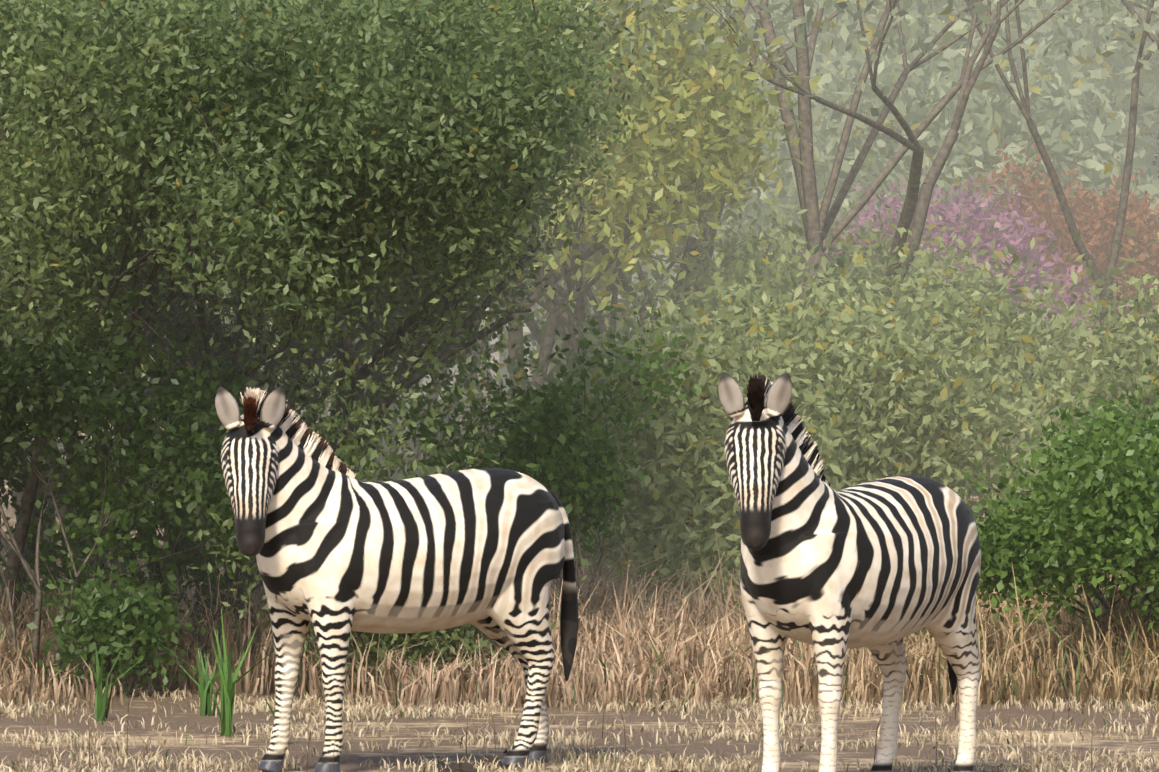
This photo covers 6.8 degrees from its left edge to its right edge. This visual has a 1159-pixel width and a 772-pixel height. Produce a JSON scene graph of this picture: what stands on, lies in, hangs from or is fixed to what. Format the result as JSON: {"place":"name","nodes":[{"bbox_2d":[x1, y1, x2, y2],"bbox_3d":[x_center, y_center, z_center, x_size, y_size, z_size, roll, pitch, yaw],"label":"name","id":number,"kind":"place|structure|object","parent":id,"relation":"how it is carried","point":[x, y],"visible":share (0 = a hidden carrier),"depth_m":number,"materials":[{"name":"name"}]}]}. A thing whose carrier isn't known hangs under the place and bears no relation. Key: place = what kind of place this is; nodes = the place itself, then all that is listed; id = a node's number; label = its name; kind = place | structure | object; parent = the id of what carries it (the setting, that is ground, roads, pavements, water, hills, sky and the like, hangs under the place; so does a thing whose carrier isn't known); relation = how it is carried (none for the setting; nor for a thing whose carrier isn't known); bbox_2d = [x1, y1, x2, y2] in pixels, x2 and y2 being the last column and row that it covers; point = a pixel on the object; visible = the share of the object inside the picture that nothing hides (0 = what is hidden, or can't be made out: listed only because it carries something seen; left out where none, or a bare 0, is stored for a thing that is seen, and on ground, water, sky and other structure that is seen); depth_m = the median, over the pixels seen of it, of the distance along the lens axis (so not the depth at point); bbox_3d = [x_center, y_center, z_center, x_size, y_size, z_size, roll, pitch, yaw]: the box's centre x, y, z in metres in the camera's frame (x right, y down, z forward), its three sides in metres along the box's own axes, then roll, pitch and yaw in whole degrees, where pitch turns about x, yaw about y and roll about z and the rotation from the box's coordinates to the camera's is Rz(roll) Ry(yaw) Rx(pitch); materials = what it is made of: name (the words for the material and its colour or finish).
{"place":"outdoors","nodes":[
{"label":"outdoors","id":0,"kind":"place"},
{"bbox_2d":[0,458,1158,709],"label":"tall grass","id":1,"kind":"structure","parent":0,"point":[628,648],"depth_m":49.58,"materials":[{"name":"plant"}]},
{"bbox_2d":[0,296,1158,771],"bbox_3d":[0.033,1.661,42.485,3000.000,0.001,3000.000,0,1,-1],"label":"ground","id":2,"kind":"structure","parent":0,"point":[354,758],"depth_m":45.62,"materials":[{"name":"soil"}]},
{"bbox_2d":[0,368,43,663],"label":"bush","id":3,"kind":"object","parent":2,"relation":"on","point":[24,462],"depth_m":49.94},
{"bbox_2d":[0,348,103,656],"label":"bush","id":4,"kind":"object","parent":2,"relation":"on","point":[18,486],"depth_m":50.76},
{"bbox_2d":[0,295,179,675],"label":"bush","id":5,"kind":"object","parent":2,"relation":"on","point":[6,390],"depth_m":49.65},
{"bbox_2d":[11,551,191,698],"bbox_3d":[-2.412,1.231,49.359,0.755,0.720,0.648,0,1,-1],"label":"bush","id":6,"kind":"object","parent":2,"relation":"on","point":[85,643],"depth_m":49.32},
{"bbox_2d":[82,643,144,720],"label":"clump","id":7,"kind":"object","parent":2,"relation":"on","point":[100,709],"visible":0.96,"depth_m":46.94,"materials":[{"name":"green plant"}]},
{"bbox_2d":[0,0,243,624],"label":"tree","id":8,"kind":"object","parent":2,"relation":"on","point":[40,160],"depth_m":47.82,"materials":[{"name":"plant"}]},
{"bbox_2d":[1,100,246,657],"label":"tree","id":9,"kind":"object","parent":2,"relation":"on","point":[215,591],"depth_m":52.27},
{"bbox_2d":[0,45,251,599],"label":"tree","id":10,"kind":"object","parent":2,"relation":"on","point":[171,356],"depth_m":51.72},
{"bbox_2d":[25,422,230,647],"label":"bush","id":11,"kind":"object","parent":2,"relation":"on","point":[193,558],"depth_m":51.12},
{"bbox_2d":[57,585,199,697],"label":"bush","id":12,"kind":"object","parent":2,"relation":"on","point":[143,636],"depth_m":49.26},
{"bbox_2d":[28,371,236,684],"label":"bush","id":13,"kind":"object","parent":2,"relation":"on","point":[125,524],"depth_m":49.90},
{"bbox_2d":[0,426,265,662],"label":"bush","id":14,"kind":"object","parent":2,"relation":"on","point":[46,548],"depth_m":50.99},
{"bbox_2d":[0,279,266,681],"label":"bush","id":15,"kind":"object","parent":2,"relation":"on","point":[148,363],"depth_m":49.73,"materials":[{"name":"plant"}]},
{"bbox_2d":[74,536,196,696],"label":"bush","id":16,"kind":"object","parent":2,"relation":"on","point":[164,671],"depth_m":49.43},
{"bbox_2d":[1,9,334,633],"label":"tree","id":17,"kind":"object","parent":2,"relation":"on","point":[155,289],"depth_m":52.09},
{"bbox_2d":[8,322,343,680],"bbox_3d":[-2.026,0.619,49.742,1.701,1.898,2.293,0,1,-1],"label":"bush","id":18,"kind":"object","parent":2,"relation":"on","point":[204,440],"depth_m":49.37,"materials":[{"name":"plant"}]},
{"bbox_2d":[176,641,227,715],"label":"clump","id":19,"kind":"object","parent":2,"relation":"on","point":[205,693],"visible":0.9,"depth_m":47.44,"materials":[{"name":"green plant"}]},
{"bbox_2d":[0,101,405,597],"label":"tree","id":20,"kind":"object","parent":2,"relation":"on","point":[297,372],"depth_m":53.38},
{"bbox_2d":[151,607,273,735],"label":"clump","id":21,"kind":"object","parent":2,"relation":"on","point":[227,696],"visible":0.96,"depth_m":45.44,"materials":[{"name":"green plant"}]},
{"bbox_2d":[0,0,436,618],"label":"tree","id":22,"kind":"object","parent":2,"relation":"on","point":[46,34],"depth_m":51.13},
{"bbox_2d":[111,399,367,681],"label":"bush","id":23,"kind":"object","parent":2,"relation":"on","point":[203,648],"depth_m":50.43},
{"bbox_2d":[13,0,466,607],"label":"tree","id":24,"kind":"object","parent":2,"relation":"on","point":[185,313],"depth_m":52.91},
{"bbox_2d":[0,204,529,418],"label":"tree","id":25,"kind":"object","parent":2,"relation":"on","point":[227,309],"depth_m":55.69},
{"bbox_2d":[0,0,604,662],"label":"tree","id":26,"kind":"object","parent":2,"relation":"on","point":[381,4],"depth_m":49.88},
{"bbox_2d":[0,3,621,697],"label":"tree","id":27,"kind":"object","parent":2,"relation":"on","point":[392,461],"depth_m":49.42,"materials":[{"name":"plant"}]},
{"bbox_2d":[0,0,637,648],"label":"tree","id":28,"kind":"object","parent":2,"relation":"on","point":[16,324],"depth_m":49.82,"materials":[{"name":"plant"}]},
{"bbox_2d":[0,0,641,633],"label":"tree","id":29,"kind":"object","parent":2,"relation":"on","point":[448,66],"depth_m":48.48,"materials":[{"name":"plant"}]},
{"bbox_2d":[0,0,641,413],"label":"tree","id":30,"kind":"object","parent":2,"relation":"on","point":[264,158],"depth_m":51.53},
{"bbox_2d":[23,13,619,452],"bbox_3d":[-2.189,-0.887,54.866,4.843,4.785,3.986,0,1,-1],"label":"tree","id":31,"kind":"object","parent":2,"relation":"on","point":[469,368],"depth_m":54.96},
{"bbox_2d":[0,0,653,465],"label":"tree","id":32,"kind":"object","parent":2,"relation":"on","point":[651,87],"depth_m":53.68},
{"bbox_2d":[50,10,611,583],"bbox_3d":[-2.292,-1.402,52.827,4.976,5.880,4.644,0,1,-1],"label":"tree","id":33,"kind":"object","parent":2,"relation":"on","point":[88,542],"depth_m":54.45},
{"bbox_2d":[10,0,672,664],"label":"tree","id":34,"kind":"object","parent":2,"relation":"on","point":[553,61],"depth_m":49.62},
{"bbox_2d":[34,10,649,569],"bbox_3d":[-1.963,-1.980,58.552,6.789,6.847,3.165,0,1,32],"label":"tree","id":35,"kind":"object","parent":2,"relation":"on","point":[54,520],"depth_m":57.52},
{"bbox_2d":[80,0,605,632],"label":"tree","id":36,"kind":"object","parent":2,"relation":"on","point":[255,373],"depth_m":52.20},
{"bbox_2d":[104,2,652,539],"bbox_3d":[-2.822,-1.972,56.342,6.589,6.924,5.098,0,1,-1],"label":"tree","id":37,"kind":"object","parent":2,"relation":"on","point":[601,110],"depth_m":55.67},
{"bbox_2d":[29,0,736,464],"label":"tree","id":38,"kind":"object","parent":2,"relation":"on","point":[568,344],"depth_m":73.12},
{"bbox_2d":[147,0,645,582],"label":"tree","id":39,"kind":"object","parent":2,"relation":"on","point":[643,80],"depth_m":53.12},
{"bbox_2d":[215,386,578,771],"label":"zebra","id":40,"kind":"object","parent":2,"relation":"on","point":[332,544],"visible":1,"depth_m":42.17,"materials":[{"name":"fur"}]},
{"bbox_2d":[174,0,641,468],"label":"tree","id":41,"kind":"object","parent":2,"relation":"on","point":[311,392],"depth_m":55.87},
{"bbox_2d":[170,0,670,592],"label":"tree","id":42,"kind":"object","parent":2,"relation":"on","point":[616,118],"depth_m":54.98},
{"bbox_2d":[357,250,486,437],"bbox_3d":[-2.528,-2.253,56.866,4.520,7.460,3.484,0,1,-1],"label":"tree","id":43,"kind":"object","parent":2,"relation":"on","point":[378,374],"visible":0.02,"depth_m":55.83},
{"bbox_2d":[402,333,452,478],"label":"tree","id":44,"kind":"object","parent":2,"relation":"on","point":[433,397],"depth_m":80.19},
{"bbox_2d":[70,0,811,442],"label":"tree","id":45,"kind":"object","parent":2,"relation":"on","point":[750,120],"depth_m":69.61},
{"bbox_2d":[239,0,643,606],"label":"tree","id":46,"kind":"object","parent":2,"relation":"on","point":[521,293],"depth_m":53.66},
{"bbox_2d":[277,0,626,454],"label":"tree","id":47,"kind":"object","parent":2,"relation":"on","point":[556,13],"depth_m":52.40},
{"bbox_2d":[178,0,738,351],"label":"tree","id":48,"kind":"object","parent":2,"relation":"on","point":[562,292],"depth_m":75.26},
{"bbox_2d":[352,0,629,471],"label":"tree","id":49,"kind":"object","parent":2,"relation":"on","point":[444,352],"depth_m":53.19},
{"bbox_2d":[223,0,799,464],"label":"tree","id":50,"kind":"object","parent":2,"relation":"on","point":[673,154],"depth_m":72.37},
{"bbox_2d":[336,304,703,634],"bbox_3d":[-0.109,0.520,51.353,1.603,2.049,2.404,1,1,33],"label":"bush","id":51,"kind":"object","parent":2,"relation":"on","point":[657,386],"depth_m":51.24,"materials":[{"name":"plant"}]},
{"bbox_2d":[466,358,641,585],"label":"bush","id":52,"kind":"object","parent":2,"relation":"on","point":[547,465],"depth_m":51.31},
{"bbox_2d":[40,674,1104,771],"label":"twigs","id":53,"kind":"object","parent":2,"relation":"on","point":[625,737],"visible":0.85,"depth_m":42.63,"materials":[{"name":"brown plant"}]},
{"bbox_2d":[485,381,663,639],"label":"bush","id":54,"kind":"object","parent":2,"relation":"on","point":[610,501],"depth_m":51.81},
{"bbox_2d":[379,28,770,480],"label":"tree","id":55,"kind":"object","parent":2,"relation":"on","point":[393,449],"depth_m":80.20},
{"bbox_2d":[479,223,716,346],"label":"bush","id":56,"kind":"object","parent":2,"relation":"on","point":[646,269],"visible":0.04,"depth_m":107.65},
{"bbox_2d":[371,35,825,473],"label":"bush","id":57,"kind":"object","parent":2,"relation":"on","point":[671,228],"depth_m":79.27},
{"bbox_2d":[417,47,784,474],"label":"tree","id":58,"kind":"object","parent":2,"relation":"on","point":[492,347],"depth_m":80.47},
{"bbox_2d":[445,291,813,589],"bbox_3d":[0.257,0.487,57.517,2.208,2.090,2.097,0,1,-1],"label":"shrub","id":59,"kind":"object","parent":2,"relation":"on","point":[629,323],"depth_m":57.14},
{"bbox_2d":[492,9,786,355],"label":"bush","id":60,"kind":"object","parent":2,"relation":"on","point":[608,272],"depth_m":79.23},
{"bbox_2d":[444,281,851,589],"bbox_3d":[0.346,0.420,57.596,2.554,2.076,2.259,0,1,-1],"label":"shrub","id":61,"kind":"object","parent":2,"relation":"on","point":[831,435],"depth_m":57.28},
{"bbox_2d":[494,0,802,365],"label":"tree","id":62,"kind":"object","parent":2,"relation":"on","point":[591,297],"depth_m":73.37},
{"bbox_2d":[490,292,810,588],"bbox_3d":[0.383,0.454,57.422,1.907,2.015,2.342,0,1,-1],"label":"shrub","id":63,"kind":"object","parent":2,"relation":"on","point":[669,419],"depth_m":56.96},
{"bbox_2d":[509,0,800,376],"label":"tree","id":64,"kind":"object","parent":2,"relation":"on","point":[652,122],"depth_m":69.43,"materials":[{"name":"plant"}]},
{"bbox_2d":[500,13,840,404],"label":"tree","id":65,"kind":"object","parent":2,"relation":"on","point":[504,370],"depth_m":110.18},
{"bbox_2d":[560,1,784,336],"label":"tree","id":66,"kind":"object","parent":2,"relation":"on","point":[683,266],"depth_m":75.94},
{"bbox_2d":[397,0,948,454],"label":"tree","id":67,"kind":"object","parent":2,"relation":"on","point":[841,16],"depth_m":104.24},
{"bbox_2d":[529,1,820,389],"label":"tree","id":68,"kind":"object","parent":2,"relation":"on","point":[548,339],"depth_m":71.60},
{"bbox_2d":[506,237,862,575],"bbox_3d":[0.580,0.406,61.055,2.522,2.678,2.360,0,1,-1],"label":"shrub","id":69,"kind":"object","parent":2,"relation":"on","point":[749,299],"visible":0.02,"depth_m":61.23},
{"bbox_2d":[526,279,860,461],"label":"shrub","id":70,"kind":"object","parent":2,"relation":"on","point":[733,292],"visible":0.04,"depth_m":61.90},
{"bbox_2d":[513,272,885,586],"bbox_3d":[0.652,0.394,57.739,2.312,2.132,2.712,0,1,-1],"label":"shrub","id":71,"kind":"object","parent":2,"relation":"on","point":[704,363],"depth_m":57.31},
{"bbox_2d":[574,334,858,617],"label":"shrub","id":72,"kind":"object","parent":2,"relation":"on","point":[722,520],"depth_m":56.50,"materials":[{"name":"plant"}]},
{"bbox_2d":[673,6,761,363],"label":"tree trunk","id":73,"kind":"object","parent":2,"relation":"on","point":[722,199],"visible":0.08,"depth_m":79.22,"materials":[{"name":"brown plant"}]},
{"bbox_2d":[524,179,928,384],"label":"shrub","id":74,"kind":"object","parent":2,"relation":"on","point":[692,262],"depth_m":74.95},
{"bbox_2d":[700,0,882,329],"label":"tree","id":75,"kind":"object","parent":2,"relation":"on","point":[807,185],"depth_m":74.15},
{"bbox_2d":[641,14,1008,297],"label":"bush","id":76,"kind":"object","parent":2,"relation":"on","point":[899,105],"visible":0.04,"depth_m":95.69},
{"bbox_2d":[639,209,1016,490],"bbox_3d":[1.442,0.151,61.448,2.539,2.518,3.079,0,1,-1],"label":"shrub","id":77,"kind":"object","parent":2,"relation":"on","point":[840,331],"depth_m":61.01,"materials":[{"name":"plant"}]},
{"bbox_2d":[652,42,1005,286],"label":"tree","id":78,"kind":"object","parent":2,"relation":"on","point":[821,118],"depth_m":98.61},
{"bbox_2d":[633,174,1051,351],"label":"shrub","id":79,"kind":"object","parent":2,"relation":"on","point":[878,249],"depth_m":75.45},
{"bbox_2d":[619,12,1067,297],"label":"bush","id":80,"kind":"object","parent":2,"relation":"on","point":[845,94],"visible":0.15,"depth_m":95.90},
{"bbox_2d":[545,0,1146,383],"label":"tree","id":81,"kind":"object","parent":2,"relation":"on","point":[1098,13],"depth_m":89.09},
{"bbox_2d":[718,373,980,771],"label":"zebra","id":82,"kind":"object","parent":2,"relation":"on","point":[880,569],"visible":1,"depth_m":40.44,"materials":[{"name":"fur"}]},
{"bbox_2d":[719,290,1002,488],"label":"shrub","id":83,"kind":"object","parent":2,"relation":"on","point":[889,336],"visible":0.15,"depth_m":61.11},
{"bbox_2d":[567,0,1158,324],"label":"tree","id":84,"kind":"object","parent":2,"relation":"on","point":[860,42],"depth_m":71.05,"materials":[{"name":"plant"}]},
{"bbox_2d":[691,287,1040,546],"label":"shrub","id":85,"kind":"object","parent":2,"relation":"on","point":[862,470],"visible":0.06,"depth_m":60.88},
{"bbox_2d":[667,235,1066,460],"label":"shrub","id":86,"kind":"object","parent":2,"relation":"on","point":[771,278],"depth_m":74.49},
{"bbox_2d":[735,152,1037,481],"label":"shrub","id":87,"kind":"object","parent":2,"relation":"on","point":[941,257],"depth_m":76.00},
{"bbox_2d":[748,196,1085,474],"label":"shrub","id":88,"kind":"object","parent":2,"relation":"on","point":[902,302],"depth_m":67.06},
{"bbox_2d":[767,280,1072,519],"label":"shrub","id":89,"kind":"object","parent":2,"relation":"on","point":[984,443],"depth_m":61.19,"materials":[{"name":"plant"}]},
{"bbox_2d":[714,44,1158,470],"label":"bush","id":90,"kind":"object","parent":2,"relation":"on","point":[882,146],"visible":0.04,"depth_m":95.83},
{"bbox_2d":[793,159,1079,297],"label":"purple bush","id":91,"kind":"object","parent":2,"relation":"on","point":[978,212],"depth_m":88.55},
{"bbox_2d":[802,0,1071,264],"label":"tree","id":92,"kind":"object","parent":2,"relation":"on","point":[826,218],"visible":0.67,"depth_m":74.48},
{"bbox_2d":[796,224,1098,492],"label":"shrub","id":93,"kind":"object","parent":2,"relation":"on","point":[1003,324],"depth_m":67.46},
{"bbox_2d":[855,196,1053,515],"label":"shrub","id":94,"kind":"object","parent":2,"relation":"on","point":[940,283],"depth_m":67.99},
{"bbox_2d":[858,241,1055,514],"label":"shrub","id":95,"kind":"object","parent":2,"relation":"on","point":[971,321],"depth_m":67.21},
{"bbox_2d":[759,0,1158,239],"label":"tree","id":96,"kind":"object","parent":2,"relation":"on","point":[1073,107],"depth_m":96.46,"materials":[{"name":"plant"}]},
{"bbox_2d":[823,27,1138,217],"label":"bush","id":97,"kind":"object","parent":2,"relation":"on","point":[981,157],"visible":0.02,"depth_m":96.16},
{"bbox_2d":[911,195,1128,361],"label":"purple bush","id":98,"kind":"object","parent":2,"relation":"on","point":[1033,276],"depth_m":88.52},
{"bbox_2d":[891,1,1158,124],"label":"tree","id":99,"kind":"object","parent":2,"relation":"on","point":[1106,58],"visible":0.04,"depth_m":108.11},
{"bbox_2d":[923,248,1143,518],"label":"shrub","id":100,"kind":"object","parent":2,"relation":"on","point":[1036,323],"depth_m":66.90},
{"bbox_2d":[933,299,1147,511],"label":"shrub","id":101,"kind":"object","parent":2,"relation":"on","point":[1015,399],"depth_m":66.82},
{"bbox_2d":[939,129,1158,320],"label":"russet bush","id":102,"kind":"object","parent":2,"relation":"on","point":[1035,185],"depth_m":92.11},
{"bbox_2d":[963,403,1158,671],"bbox_3d":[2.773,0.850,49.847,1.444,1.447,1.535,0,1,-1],"label":"bush","id":103,"kind":"object","parent":2,"relation":"on","point":[1096,551],"depth_m":49.56,"materials":[{"name":"plant"}]},
{"bbox_2d":[965,0,1158,352],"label":"bare tree","id":104,"kind":"object","parent":2,"relation":"on","point":[1024,107],"visible":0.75,"depth_m":77.90,"materials":[{"name":"brown plant"}]},
{"bbox_2d":[972,162,1158,488],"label":"shrub","id":105,"kind":"object","parent":2,"relation":"on","point":[1122,329],"depth_m":62.84,"materials":[{"name":"plant"}]},
{"bbox_2d":[987,308,1156,509],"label":"shrub","id":106,"kind":"object","parent":2,"relation":"on","point":[1044,391],"visible":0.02,"depth_m":63.60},
{"bbox_2d":[992,156,1158,350],"bbox_3d":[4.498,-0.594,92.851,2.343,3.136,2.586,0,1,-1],"label":"russet bush","id":107,"kind":"object","parent":2,"relation":"on","point":[1101,210],"depth_m":92.03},
{"bbox_2d":[1001,391,1158,668],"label":"bush","id":108,"kind":"object","parent":2,"relation":"on","point":[1087,419],"depth_m":50.66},
{"bbox_2d":[1023,240,1158,325],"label":"russet bush","id":109,"kind":"object","parent":2,"relation":"on","point":[1072,290],"depth_m":92.00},
{"bbox_2d":[1045,401,1158,643],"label":"bush","id":110,"kind":"object","parent":2,"relation":"on","point":[1119,499],"depth_m":49.83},
{"bbox_2d":[1047,359,1158,446],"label":"bush","id":111,"kind":"object","parent":2,"relation":"on","point":[1134,406],"depth_m":51.67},
{"bbox_2d":[1049,406,1158,643],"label":"bush","id":112,"kind":"object","parent":2,"relation":"on","point":[1155,415],"depth_m":50.11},
{"bbox_2d":[1055,392,1158,643],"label":"bush","id":113,"kind":"object","parent":2,"relation":"on","point":[1063,416],"depth_m":50.83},
{"bbox_2d":[0,680,1158,771],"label":"short grass","id":114,"kind":"structure","parent":0,"point":[356,712],"depth_m":45.01,"materials":[{"name":"plant"}]},
{"bbox_2d":[567,0,1158,368],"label":"tree","id":115,"kind":"object","parent":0,"point":[1146,45],"depth_m":80.36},
{"bbox_2d":[781,0,1158,217],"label":"tree","id":116,"kind":"object","parent":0,"point":[1149,89],"depth_m":105.15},
{"bbox_2d":[835,0,1158,117],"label":"tree","id":117,"kind":"object","parent":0,"point":[1132,34],"depth_m":77.42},
{"bbox_2d":[1094,2,1158,198],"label":"tree","id":118,"kind":"object","parent":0,"point":[1153,147],"visible":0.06,"depth_m":107.88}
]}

